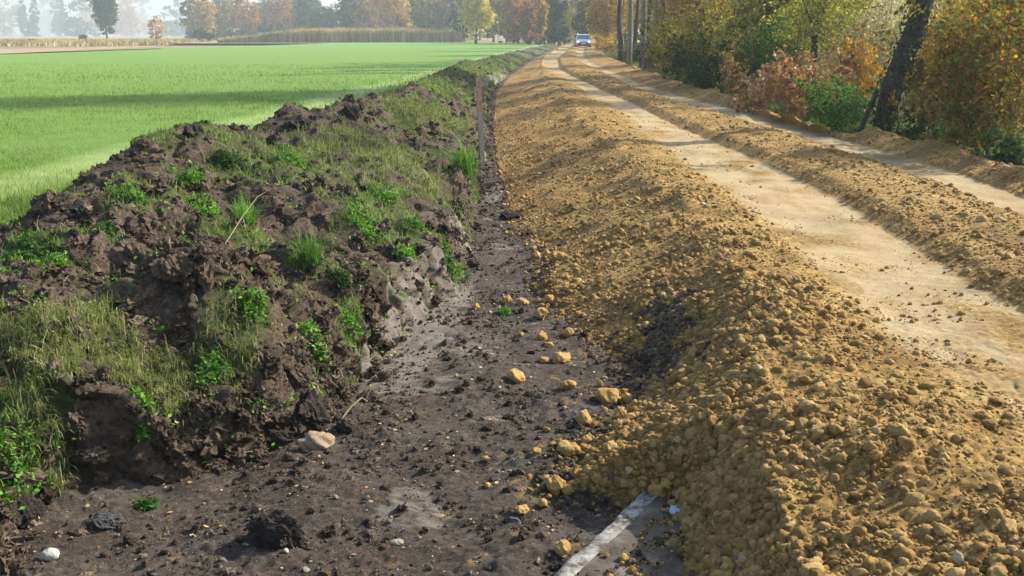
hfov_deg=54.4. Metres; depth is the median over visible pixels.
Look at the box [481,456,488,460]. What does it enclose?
ochre clod
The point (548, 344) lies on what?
ochre clod
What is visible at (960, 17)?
bush
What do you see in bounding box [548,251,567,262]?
ochre clod
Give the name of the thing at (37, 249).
weed clump
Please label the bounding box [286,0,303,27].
tree
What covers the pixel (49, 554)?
stone
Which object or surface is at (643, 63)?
verge post
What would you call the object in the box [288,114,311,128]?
soil lump
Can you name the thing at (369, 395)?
soil lump
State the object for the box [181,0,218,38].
tree
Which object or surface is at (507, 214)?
soil lump
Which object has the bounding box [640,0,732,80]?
tree
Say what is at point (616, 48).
bush
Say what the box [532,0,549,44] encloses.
tree
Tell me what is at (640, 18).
tree
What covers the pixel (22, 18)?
tree
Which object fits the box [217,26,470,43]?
corn crop
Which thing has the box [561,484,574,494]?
ochre clod
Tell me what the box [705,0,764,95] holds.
bush
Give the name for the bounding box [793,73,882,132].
bush
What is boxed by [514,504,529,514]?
ochre clod
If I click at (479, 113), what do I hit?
wooden stake
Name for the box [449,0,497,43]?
tree
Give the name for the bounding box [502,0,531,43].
tree
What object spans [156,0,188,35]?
tree
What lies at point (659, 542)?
crumbs
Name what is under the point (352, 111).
soil lump
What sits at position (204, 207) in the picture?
weed clump
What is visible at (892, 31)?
bush
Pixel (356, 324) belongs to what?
weed clump
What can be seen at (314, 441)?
stone
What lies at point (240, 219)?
dry stalk
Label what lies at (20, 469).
weed clump
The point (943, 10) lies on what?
tree
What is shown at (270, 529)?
soil lump
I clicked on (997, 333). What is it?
wheel track
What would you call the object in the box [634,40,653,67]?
bush
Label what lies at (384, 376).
soil lump
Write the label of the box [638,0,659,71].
slender tree
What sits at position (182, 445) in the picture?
soil clods
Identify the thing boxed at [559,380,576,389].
ochre clod
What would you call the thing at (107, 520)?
dark stone
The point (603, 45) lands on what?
bush
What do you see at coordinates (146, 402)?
weed clump
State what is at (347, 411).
dry stalk
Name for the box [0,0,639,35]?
sky
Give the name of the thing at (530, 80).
road embankment
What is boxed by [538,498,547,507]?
ochre clod
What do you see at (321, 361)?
weed clump
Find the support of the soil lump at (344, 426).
on the trench floor
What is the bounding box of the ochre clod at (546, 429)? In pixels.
[543,426,549,431]
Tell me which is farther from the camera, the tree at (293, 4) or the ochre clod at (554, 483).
the tree at (293, 4)
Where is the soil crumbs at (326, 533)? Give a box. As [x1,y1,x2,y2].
[0,107,696,575]
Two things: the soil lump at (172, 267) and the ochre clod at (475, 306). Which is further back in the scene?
the ochre clod at (475, 306)
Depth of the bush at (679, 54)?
29.81 m
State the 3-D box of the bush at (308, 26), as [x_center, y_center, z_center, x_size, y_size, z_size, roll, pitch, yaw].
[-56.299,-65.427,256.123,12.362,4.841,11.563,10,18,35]
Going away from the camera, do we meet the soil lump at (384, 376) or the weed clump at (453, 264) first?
the soil lump at (384, 376)
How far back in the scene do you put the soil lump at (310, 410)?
4.83 m
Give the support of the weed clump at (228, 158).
on the spoil bank
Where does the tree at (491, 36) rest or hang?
on the meadow
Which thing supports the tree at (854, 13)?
on the verge
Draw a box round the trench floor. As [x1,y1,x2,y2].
[10,46,638,575]
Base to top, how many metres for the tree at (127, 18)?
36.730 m
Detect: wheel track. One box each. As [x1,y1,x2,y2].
[543,45,1023,404]
[576,46,1023,215]
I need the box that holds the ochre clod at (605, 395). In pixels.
[594,387,618,404]
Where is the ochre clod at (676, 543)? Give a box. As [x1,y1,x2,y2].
[670,538,680,546]
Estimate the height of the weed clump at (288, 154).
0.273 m
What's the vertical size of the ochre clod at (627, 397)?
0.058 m
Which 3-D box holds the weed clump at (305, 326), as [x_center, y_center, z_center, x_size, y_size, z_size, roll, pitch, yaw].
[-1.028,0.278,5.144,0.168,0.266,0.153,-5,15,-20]
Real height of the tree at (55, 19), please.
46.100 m
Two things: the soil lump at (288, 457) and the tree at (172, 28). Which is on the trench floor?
the soil lump at (288, 457)
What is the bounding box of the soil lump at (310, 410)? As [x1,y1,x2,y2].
[290,388,329,435]
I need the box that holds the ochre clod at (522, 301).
[516,297,528,304]
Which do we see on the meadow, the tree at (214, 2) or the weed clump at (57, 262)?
the tree at (214, 2)
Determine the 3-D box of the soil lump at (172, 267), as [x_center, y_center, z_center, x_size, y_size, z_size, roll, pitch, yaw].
[-1.661,-0.089,4.863,0.201,0.157,0.199,13,19,41]
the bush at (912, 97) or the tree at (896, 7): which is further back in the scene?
the tree at (896, 7)
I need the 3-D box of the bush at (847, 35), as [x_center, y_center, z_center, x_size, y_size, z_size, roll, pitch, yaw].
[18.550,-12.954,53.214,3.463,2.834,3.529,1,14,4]
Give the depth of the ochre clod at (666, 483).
4.06 m
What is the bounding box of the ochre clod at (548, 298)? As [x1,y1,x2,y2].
[544,294,553,301]
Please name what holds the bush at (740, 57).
on the verge
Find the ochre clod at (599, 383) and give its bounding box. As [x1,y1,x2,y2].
[596,380,602,386]
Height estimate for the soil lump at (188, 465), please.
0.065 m
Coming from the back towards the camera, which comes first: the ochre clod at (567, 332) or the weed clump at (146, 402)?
the ochre clod at (567, 332)
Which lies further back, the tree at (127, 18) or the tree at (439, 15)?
the tree at (127, 18)
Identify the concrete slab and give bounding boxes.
[554,491,684,575]
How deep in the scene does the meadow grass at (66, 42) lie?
175.20 m
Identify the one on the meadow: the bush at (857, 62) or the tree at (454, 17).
the tree at (454, 17)
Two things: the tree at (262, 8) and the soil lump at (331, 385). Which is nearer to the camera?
the soil lump at (331, 385)
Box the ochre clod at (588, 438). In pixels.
[580,432,594,443]
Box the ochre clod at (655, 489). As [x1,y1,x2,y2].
[648,483,666,496]
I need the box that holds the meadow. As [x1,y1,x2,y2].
[0,36,524,42]
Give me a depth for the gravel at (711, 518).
4.12 m
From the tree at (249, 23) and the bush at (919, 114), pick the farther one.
the tree at (249, 23)
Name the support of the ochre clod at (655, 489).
on the concrete slab
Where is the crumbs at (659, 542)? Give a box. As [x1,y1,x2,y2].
[577,493,688,575]
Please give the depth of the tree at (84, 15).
886.34 m
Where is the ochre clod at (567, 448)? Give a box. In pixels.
[557,440,581,456]
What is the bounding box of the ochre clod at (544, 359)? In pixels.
[540,356,549,362]
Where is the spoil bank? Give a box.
[0,44,556,555]
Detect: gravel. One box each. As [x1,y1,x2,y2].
[493,84,1023,575]
[562,65,1023,304]
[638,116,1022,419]
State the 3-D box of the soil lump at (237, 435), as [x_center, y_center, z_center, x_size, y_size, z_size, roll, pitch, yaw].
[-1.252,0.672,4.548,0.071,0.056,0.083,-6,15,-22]
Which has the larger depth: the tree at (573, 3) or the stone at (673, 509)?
the tree at (573, 3)
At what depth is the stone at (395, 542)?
3.77 m
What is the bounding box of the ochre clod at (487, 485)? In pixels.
[484,482,490,488]
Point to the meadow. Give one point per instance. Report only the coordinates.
(485, 40)
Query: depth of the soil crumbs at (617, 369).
5.78 m
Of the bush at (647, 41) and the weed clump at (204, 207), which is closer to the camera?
the weed clump at (204, 207)
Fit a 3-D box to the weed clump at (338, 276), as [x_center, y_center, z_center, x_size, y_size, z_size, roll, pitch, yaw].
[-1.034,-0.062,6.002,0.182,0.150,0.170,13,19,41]
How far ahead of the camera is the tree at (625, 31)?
119.12 m
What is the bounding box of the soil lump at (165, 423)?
[157,418,172,429]
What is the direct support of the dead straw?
on the spoil bank
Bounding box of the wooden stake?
[476,78,484,168]
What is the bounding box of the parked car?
[574,34,590,46]
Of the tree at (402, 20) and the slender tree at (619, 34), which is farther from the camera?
the tree at (402, 20)
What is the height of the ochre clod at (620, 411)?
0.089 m
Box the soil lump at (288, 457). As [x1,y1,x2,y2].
[282,452,298,461]
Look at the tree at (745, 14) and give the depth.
31.71 m
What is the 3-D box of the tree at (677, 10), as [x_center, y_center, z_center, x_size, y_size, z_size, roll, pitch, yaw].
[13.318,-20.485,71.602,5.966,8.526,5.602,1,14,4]
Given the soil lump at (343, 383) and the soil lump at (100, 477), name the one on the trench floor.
the soil lump at (100, 477)
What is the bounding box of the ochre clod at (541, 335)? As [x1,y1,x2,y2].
[536,330,546,340]
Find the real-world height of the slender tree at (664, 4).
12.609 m
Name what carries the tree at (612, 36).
on the verge
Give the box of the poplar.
[86,0,119,38]
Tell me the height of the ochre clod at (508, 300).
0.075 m
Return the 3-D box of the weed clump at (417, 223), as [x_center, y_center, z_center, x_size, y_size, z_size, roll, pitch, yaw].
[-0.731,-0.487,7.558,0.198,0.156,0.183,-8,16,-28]
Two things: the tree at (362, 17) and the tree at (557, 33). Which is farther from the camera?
the tree at (362, 17)
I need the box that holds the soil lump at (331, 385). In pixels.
[319,375,337,392]
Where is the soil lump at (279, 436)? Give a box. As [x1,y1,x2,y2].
[263,427,295,444]
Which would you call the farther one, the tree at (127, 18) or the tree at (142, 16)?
the tree at (142, 16)
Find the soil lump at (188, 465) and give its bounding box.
[178,457,195,473]
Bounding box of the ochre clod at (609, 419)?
[606,416,613,423]
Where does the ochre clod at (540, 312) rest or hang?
on the trench floor
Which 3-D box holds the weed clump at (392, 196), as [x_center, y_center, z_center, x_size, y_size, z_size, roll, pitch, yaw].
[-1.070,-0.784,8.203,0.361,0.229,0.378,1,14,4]
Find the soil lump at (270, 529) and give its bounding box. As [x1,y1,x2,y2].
[246,509,303,549]
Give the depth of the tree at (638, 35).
81.58 m
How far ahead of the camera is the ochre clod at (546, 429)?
4.90 m
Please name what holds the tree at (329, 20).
on the meadow
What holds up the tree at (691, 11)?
on the verge
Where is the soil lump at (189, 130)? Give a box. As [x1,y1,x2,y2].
[181,122,204,137]
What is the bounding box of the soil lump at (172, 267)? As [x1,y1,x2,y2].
[149,253,192,281]
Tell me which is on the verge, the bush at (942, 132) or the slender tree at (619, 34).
the bush at (942, 132)
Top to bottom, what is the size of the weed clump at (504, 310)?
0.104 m
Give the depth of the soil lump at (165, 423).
4.31 m
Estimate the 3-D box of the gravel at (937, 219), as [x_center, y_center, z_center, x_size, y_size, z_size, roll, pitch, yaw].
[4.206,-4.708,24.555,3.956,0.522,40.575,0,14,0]
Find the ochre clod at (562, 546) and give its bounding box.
[554,539,570,555]
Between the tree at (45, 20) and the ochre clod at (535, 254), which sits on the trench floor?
the ochre clod at (535, 254)
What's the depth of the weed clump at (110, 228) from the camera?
5.87 m
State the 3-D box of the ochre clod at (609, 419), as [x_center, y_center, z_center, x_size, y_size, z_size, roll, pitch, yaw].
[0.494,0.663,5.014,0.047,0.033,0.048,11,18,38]
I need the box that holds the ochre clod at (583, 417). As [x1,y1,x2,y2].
[576,409,591,425]
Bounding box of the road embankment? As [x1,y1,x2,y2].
[494,44,1023,575]
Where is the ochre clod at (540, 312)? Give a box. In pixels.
[533,307,547,318]
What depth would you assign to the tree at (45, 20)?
1289.47 m
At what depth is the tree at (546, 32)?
168.62 m
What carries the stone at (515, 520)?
on the trench floor
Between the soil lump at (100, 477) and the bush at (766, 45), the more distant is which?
the bush at (766, 45)
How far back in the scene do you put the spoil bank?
6.06 m
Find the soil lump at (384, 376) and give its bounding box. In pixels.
[377,371,391,381]
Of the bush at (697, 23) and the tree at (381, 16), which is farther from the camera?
the tree at (381, 16)
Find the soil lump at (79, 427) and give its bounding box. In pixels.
[70,420,88,434]
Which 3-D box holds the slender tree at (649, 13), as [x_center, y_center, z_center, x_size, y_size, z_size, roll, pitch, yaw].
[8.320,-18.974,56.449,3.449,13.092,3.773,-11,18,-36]
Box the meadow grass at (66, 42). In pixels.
[0,37,213,46]
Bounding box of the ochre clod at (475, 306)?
[472,302,479,309]
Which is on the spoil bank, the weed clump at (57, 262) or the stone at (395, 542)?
the weed clump at (57, 262)
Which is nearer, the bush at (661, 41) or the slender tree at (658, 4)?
the bush at (661, 41)
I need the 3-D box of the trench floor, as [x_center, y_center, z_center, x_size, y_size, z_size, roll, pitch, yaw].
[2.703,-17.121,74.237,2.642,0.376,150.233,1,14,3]
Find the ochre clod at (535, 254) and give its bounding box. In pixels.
[531,250,539,258]
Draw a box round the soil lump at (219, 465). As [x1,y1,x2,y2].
[203,457,228,474]
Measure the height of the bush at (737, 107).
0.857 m
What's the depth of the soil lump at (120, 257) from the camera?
5.05 m
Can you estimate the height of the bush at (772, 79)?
1.683 m
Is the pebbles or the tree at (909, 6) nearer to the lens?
the pebbles
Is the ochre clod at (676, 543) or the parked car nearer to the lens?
the ochre clod at (676, 543)
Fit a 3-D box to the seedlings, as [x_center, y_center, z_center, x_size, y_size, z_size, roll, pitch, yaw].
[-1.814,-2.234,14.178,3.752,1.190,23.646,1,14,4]
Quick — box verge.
[599,45,1023,153]
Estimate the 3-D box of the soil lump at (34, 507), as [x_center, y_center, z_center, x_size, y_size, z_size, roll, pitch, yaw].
[-1.969,0.888,3.986,0.192,0.125,0.195,13,19,42]
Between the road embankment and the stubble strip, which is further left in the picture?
the stubble strip
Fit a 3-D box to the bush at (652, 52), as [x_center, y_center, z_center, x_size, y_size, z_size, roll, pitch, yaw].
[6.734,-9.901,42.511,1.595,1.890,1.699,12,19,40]
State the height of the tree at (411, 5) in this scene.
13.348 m
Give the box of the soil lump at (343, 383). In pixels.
[336,376,348,389]
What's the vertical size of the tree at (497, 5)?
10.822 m
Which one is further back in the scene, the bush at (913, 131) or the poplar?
the poplar
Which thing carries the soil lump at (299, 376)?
on the spoil bank
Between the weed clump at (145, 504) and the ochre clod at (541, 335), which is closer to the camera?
the weed clump at (145, 504)
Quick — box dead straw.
[0,77,487,548]
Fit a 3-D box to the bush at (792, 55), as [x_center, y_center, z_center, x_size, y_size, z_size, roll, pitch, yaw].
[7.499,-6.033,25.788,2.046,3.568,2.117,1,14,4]
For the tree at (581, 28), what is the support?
on the ground at (195, 45)
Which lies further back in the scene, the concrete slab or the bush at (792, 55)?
the bush at (792, 55)
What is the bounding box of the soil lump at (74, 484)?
[62,471,78,489]
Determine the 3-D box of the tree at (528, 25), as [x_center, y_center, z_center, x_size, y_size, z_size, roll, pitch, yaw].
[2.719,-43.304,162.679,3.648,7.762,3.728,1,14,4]
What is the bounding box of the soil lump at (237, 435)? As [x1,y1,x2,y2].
[230,428,245,442]
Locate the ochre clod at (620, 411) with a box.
[612,406,626,418]
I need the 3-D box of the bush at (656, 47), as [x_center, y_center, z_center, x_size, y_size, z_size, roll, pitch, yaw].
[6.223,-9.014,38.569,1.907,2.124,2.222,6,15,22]
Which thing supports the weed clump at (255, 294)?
on the spoil bank
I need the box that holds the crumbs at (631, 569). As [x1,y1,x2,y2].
[574,492,685,575]
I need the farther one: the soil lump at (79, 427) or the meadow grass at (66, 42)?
the meadow grass at (66, 42)
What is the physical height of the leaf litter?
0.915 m
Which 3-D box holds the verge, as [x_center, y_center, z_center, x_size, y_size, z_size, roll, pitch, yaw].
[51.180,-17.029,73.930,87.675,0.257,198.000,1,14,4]
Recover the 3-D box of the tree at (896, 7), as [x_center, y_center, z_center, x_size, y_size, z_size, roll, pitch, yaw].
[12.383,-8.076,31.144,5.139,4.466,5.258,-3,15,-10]
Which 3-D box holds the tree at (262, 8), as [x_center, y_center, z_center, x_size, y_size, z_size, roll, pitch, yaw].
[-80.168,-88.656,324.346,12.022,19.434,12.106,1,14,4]
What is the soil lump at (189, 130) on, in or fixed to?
on the spoil bank
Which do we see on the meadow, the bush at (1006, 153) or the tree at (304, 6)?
the tree at (304, 6)
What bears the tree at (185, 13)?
on the meadow
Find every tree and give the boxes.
[0,0,27,35]
[15,0,28,36]
[25,0,40,36]
[35,0,59,35]
[49,0,62,35]
[57,0,67,35]
[59,0,101,36]
[73,0,109,35]
[110,0,150,35]
[132,0,153,35]
[144,15,169,39]
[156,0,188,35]
[175,0,199,38]
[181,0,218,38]
[211,0,234,38]
[212,0,239,35]
[229,0,262,32]
[251,0,277,30]
[261,0,299,29]
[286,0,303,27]
[290,0,319,28]
[305,4,341,28]
[310,0,324,12]
[329,0,406,24]
[333,0,358,28]
[344,0,379,28]
[367,0,395,28]
[377,0,412,28]
[398,0,424,27]
[406,0,447,29]
[422,0,458,30]
[444,0,472,41]
[447,0,487,39]
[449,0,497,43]
[479,0,504,41]
[489,0,520,42]
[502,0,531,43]
[518,0,536,43]
[531,0,556,45]
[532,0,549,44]
[547,0,570,45]
[548,0,576,44]
[562,0,581,44]
[570,0,598,39]
[574,0,635,51]
[585,0,651,45]
[592,14,633,41]
[616,0,624,61]
[624,0,653,38]
[625,0,688,39]
[626,0,632,64]
[632,0,639,61]
[633,0,651,39]
[638,0,646,67]
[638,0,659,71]
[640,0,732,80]
[646,0,753,38]
[661,0,730,26]
[662,0,666,21]
[703,0,837,49]
[732,0,790,84]
[743,0,898,78]
[830,0,908,48]
[850,0,945,31]
[857,0,936,132]
[906,0,988,32]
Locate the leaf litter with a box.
[7,98,659,575]
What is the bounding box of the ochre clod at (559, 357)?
[551,352,570,363]
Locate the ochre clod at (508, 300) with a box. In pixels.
[501,295,512,304]
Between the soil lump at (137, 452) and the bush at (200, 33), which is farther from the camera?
the bush at (200, 33)
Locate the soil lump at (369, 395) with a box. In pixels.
[356,389,377,402]
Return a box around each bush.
[78,34,87,39]
[192,27,216,40]
[213,30,241,38]
[229,29,257,35]
[255,24,282,33]
[270,24,311,32]
[589,32,616,53]
[604,39,638,57]
[618,42,638,63]
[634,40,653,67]
[637,15,682,72]
[643,1,707,80]
[647,30,696,76]
[651,45,679,73]
[661,36,716,86]
[667,0,738,89]
[669,28,760,94]
[674,0,764,74]
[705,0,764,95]
[710,45,751,95]
[721,33,788,98]
[725,8,806,101]
[731,86,775,113]
[744,43,852,120]
[759,0,833,91]
[779,37,861,107]
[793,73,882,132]
[799,18,900,91]
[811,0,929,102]
[822,15,890,110]
[827,27,872,51]
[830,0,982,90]
[878,0,1023,129]
[883,41,1019,148]
[884,106,938,139]
[899,19,945,130]
[902,0,1023,160]
[906,0,1005,145]
[929,0,1014,75]
[929,68,1014,152]
[965,112,1023,165]
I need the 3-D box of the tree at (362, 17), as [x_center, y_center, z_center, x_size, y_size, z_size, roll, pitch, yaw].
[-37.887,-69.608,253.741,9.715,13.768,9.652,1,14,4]
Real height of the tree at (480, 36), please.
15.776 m
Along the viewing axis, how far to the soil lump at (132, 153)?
7.74 m
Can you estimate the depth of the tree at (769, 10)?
27.04 m
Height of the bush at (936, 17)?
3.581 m
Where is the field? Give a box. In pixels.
[0,42,550,218]
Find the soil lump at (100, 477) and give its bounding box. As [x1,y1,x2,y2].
[93,470,109,484]
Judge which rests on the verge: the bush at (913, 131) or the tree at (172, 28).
the bush at (913, 131)
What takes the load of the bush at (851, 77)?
on the verge
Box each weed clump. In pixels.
[0,412,54,494]
[5,227,56,263]
[42,249,74,267]
[92,219,119,237]
[100,181,148,209]
[127,380,159,443]
[131,494,159,511]
[170,165,206,187]
[187,188,223,219]
[191,344,236,390]
[216,143,244,171]
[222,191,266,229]
[229,285,270,326]
[266,142,309,167]
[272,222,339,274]
[296,317,331,365]
[306,335,329,376]
[325,265,354,289]
[339,302,367,337]
[340,196,390,247]
[362,180,402,207]
[391,236,418,261]
[403,213,426,232]
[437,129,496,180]
[439,233,470,280]
[496,305,513,314]
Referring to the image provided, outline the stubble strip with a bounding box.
[0,45,164,53]
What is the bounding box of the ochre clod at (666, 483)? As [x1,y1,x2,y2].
[660,477,671,488]
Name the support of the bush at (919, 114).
on the verge
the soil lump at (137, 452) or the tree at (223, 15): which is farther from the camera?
the tree at (223, 15)
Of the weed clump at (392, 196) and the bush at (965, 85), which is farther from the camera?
the bush at (965, 85)
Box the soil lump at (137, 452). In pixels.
[125,442,153,463]
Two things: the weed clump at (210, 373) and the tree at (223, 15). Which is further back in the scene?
the tree at (223, 15)
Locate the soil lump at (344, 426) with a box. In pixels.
[336,418,355,433]
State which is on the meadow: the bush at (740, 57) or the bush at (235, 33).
the bush at (235, 33)
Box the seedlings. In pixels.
[0,77,490,550]
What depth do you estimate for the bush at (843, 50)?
28.18 m
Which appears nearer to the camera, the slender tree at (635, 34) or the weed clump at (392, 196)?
the weed clump at (392, 196)
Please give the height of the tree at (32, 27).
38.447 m
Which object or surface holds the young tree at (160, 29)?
on the meadow
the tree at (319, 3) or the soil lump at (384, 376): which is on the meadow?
the tree at (319, 3)
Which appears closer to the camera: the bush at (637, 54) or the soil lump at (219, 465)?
the soil lump at (219, 465)
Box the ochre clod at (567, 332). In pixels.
[560,327,573,336]
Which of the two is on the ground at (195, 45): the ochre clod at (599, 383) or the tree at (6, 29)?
the tree at (6, 29)
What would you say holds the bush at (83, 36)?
on the meadow
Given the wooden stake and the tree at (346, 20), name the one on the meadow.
the tree at (346, 20)
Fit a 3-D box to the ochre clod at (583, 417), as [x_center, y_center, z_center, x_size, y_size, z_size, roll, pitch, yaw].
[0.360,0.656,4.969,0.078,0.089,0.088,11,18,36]
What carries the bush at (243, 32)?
on the meadow
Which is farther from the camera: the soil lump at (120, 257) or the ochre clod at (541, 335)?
the ochre clod at (541, 335)
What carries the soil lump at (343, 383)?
on the spoil bank
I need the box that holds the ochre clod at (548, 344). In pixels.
[544,342,553,347]
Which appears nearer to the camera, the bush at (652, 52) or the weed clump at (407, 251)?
the weed clump at (407, 251)
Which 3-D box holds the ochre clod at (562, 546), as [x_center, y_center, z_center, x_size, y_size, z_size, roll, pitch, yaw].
[0.187,0.966,3.709,0.067,0.056,0.084,1,14,4]
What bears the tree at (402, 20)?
on the meadow
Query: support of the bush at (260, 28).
on the meadow
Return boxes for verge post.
[641,57,644,69]
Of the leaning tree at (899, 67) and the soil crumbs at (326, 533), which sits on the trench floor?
the soil crumbs at (326, 533)
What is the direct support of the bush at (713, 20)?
on the verge
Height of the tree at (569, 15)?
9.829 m
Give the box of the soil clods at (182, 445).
[0,59,510,575]
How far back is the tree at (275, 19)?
302.41 m
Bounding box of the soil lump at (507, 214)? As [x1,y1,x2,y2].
[498,210,521,218]
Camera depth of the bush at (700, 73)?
26.39 m
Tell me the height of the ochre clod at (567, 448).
0.078 m
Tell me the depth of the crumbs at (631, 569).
3.67 m
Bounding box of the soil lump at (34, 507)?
[4,493,46,525]
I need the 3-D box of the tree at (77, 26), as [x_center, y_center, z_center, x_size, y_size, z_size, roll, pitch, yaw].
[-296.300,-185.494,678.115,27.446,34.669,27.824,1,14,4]
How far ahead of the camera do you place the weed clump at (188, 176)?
7.36 m
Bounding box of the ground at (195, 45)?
[0,36,894,53]
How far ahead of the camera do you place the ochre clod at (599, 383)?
5.55 m
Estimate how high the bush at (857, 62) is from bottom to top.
2.360 m
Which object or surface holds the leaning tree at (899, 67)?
on the verge
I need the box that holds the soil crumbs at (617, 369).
[493,129,777,529]
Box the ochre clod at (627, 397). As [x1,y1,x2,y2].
[623,393,631,402]
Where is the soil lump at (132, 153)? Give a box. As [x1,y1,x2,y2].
[122,148,142,159]
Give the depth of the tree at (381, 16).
261.34 m
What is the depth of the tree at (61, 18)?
748.87 m
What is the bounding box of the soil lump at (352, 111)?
[338,104,360,118]
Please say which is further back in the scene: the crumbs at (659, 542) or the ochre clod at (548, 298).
the ochre clod at (548, 298)
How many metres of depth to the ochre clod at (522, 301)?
7.19 m
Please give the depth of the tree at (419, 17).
235.89 m
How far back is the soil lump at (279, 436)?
4.71 m
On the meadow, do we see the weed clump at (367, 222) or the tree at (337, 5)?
the tree at (337, 5)
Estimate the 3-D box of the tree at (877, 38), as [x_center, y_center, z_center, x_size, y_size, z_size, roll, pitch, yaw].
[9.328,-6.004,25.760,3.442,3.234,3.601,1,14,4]
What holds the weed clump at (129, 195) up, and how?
on the spoil bank
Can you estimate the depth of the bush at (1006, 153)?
11.15 m
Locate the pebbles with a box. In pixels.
[30,149,739,575]
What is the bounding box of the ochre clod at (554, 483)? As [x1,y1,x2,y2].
[546,475,566,491]
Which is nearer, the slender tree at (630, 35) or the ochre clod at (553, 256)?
the ochre clod at (553, 256)
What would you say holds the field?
on the meadow
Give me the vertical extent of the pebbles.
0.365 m
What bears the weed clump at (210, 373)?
on the spoil bank
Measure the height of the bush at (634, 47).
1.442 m
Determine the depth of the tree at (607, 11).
99.97 m
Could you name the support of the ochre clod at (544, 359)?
on the trench floor
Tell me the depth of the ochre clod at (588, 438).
4.68 m
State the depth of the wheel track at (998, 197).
12.84 m
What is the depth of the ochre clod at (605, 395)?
5.27 m
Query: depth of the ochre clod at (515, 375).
5.54 m
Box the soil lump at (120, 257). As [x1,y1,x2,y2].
[106,241,152,270]
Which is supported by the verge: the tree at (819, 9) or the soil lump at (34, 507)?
the tree at (819, 9)
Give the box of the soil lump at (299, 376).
[286,367,311,386]
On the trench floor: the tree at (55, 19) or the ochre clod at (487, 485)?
the ochre clod at (487, 485)
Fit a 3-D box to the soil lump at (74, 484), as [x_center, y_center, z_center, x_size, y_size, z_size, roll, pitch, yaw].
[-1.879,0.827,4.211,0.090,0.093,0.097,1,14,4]
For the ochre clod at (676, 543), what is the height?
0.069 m
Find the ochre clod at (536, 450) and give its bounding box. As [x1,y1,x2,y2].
[533,447,540,454]
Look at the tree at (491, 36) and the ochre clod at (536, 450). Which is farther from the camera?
the tree at (491, 36)
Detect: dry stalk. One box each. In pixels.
[225,192,264,243]
[342,397,367,418]
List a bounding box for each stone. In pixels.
[38,548,59,561]
[86,511,126,528]
[296,430,334,451]
[389,539,403,545]
[506,516,521,524]
[669,505,680,514]
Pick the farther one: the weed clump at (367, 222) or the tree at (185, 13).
the tree at (185, 13)
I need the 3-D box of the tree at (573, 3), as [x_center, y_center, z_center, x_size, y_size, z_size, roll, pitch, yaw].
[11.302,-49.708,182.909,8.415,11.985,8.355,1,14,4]
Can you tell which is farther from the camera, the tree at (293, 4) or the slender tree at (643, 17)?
the tree at (293, 4)
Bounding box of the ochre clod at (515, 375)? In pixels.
[506,368,524,382]

